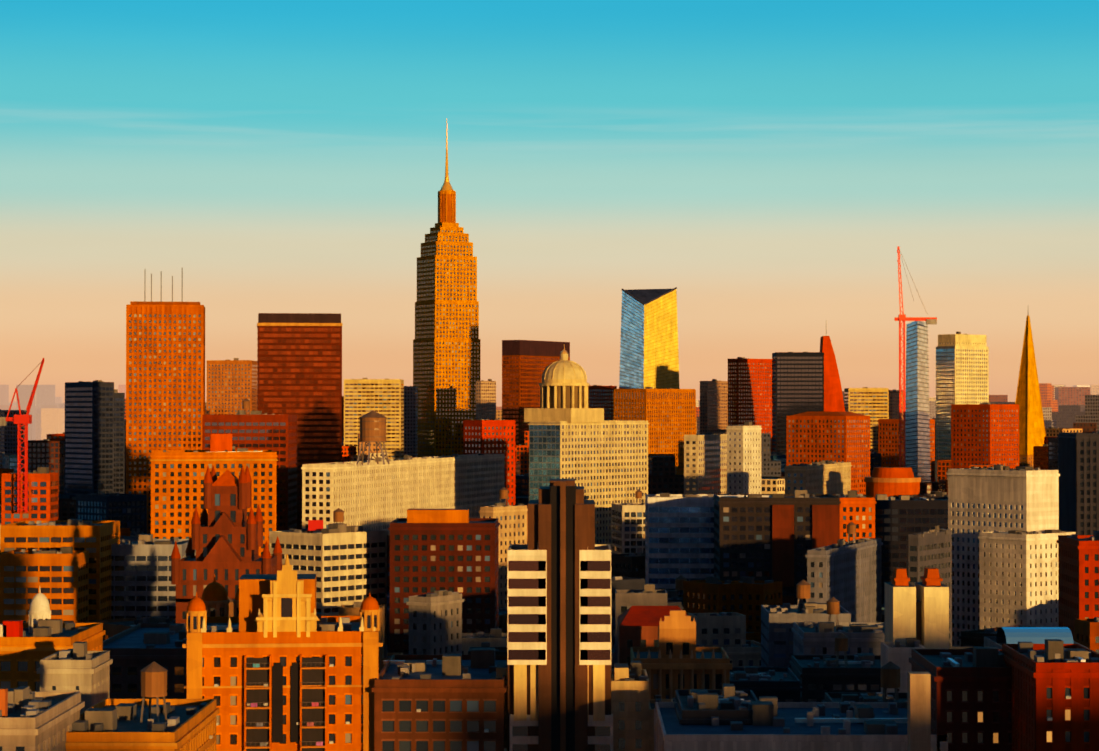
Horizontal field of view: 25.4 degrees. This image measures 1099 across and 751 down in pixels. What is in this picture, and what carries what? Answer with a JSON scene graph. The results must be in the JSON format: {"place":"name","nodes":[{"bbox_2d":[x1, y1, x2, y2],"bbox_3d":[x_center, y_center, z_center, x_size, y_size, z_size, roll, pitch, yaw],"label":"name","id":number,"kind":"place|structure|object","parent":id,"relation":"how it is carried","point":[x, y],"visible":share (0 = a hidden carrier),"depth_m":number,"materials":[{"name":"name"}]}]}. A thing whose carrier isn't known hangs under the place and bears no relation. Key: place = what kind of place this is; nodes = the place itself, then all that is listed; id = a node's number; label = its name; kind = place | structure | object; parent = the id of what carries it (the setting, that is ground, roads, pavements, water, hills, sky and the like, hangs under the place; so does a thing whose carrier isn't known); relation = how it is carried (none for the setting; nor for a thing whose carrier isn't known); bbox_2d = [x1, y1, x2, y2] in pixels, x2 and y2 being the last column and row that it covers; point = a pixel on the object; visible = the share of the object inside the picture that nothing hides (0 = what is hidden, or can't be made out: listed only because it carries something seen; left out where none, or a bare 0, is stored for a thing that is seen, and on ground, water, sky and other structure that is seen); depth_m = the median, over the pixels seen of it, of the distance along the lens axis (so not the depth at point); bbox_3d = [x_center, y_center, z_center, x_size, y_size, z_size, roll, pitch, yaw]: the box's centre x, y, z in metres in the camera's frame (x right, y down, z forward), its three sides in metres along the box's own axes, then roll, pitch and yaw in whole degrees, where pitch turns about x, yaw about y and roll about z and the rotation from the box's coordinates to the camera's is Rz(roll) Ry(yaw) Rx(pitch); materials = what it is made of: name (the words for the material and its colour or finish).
{"place":"outdoors","nodes":[
{"label":"outdoors","id":0,"kind":"place"},
{"bbox_2d":[0,0,1098,406],"label":"sky","id":1,"kind":"structure","parent":0,"point":[769,163],"materials":[{"name":"blue"}]},
{"label":"ground","id":2,"kind":"structure","parent":0,"visible":0},
{"bbox_2d":[0,479,1098,750],"bbox_3d":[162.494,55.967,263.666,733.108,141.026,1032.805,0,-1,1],"label":"city","id":3,"kind":"object","parent":2,"relation":"on","point":[268,663],"visible":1,"depth_m":447.11,"materials":[{"name":"brown brick"}]},
{"bbox_2d":[0,347,1098,673],"bbox_3d":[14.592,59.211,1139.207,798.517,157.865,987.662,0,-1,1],"label":"city","id":4,"kind":"object","parent":2,"relation":"on","point":[416,547],"visible":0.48,"depth_m":943.23,"materials":[{"name":"brown concrete"}]},
{"bbox_2d":[0,121,1098,533],"bbox_3d":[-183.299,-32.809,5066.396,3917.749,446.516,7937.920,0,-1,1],"label":"city","id":5,"kind":"object","parent":2,"relation":"on","point":[88,437],"visible":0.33,"depth_m":2093.85,"materials":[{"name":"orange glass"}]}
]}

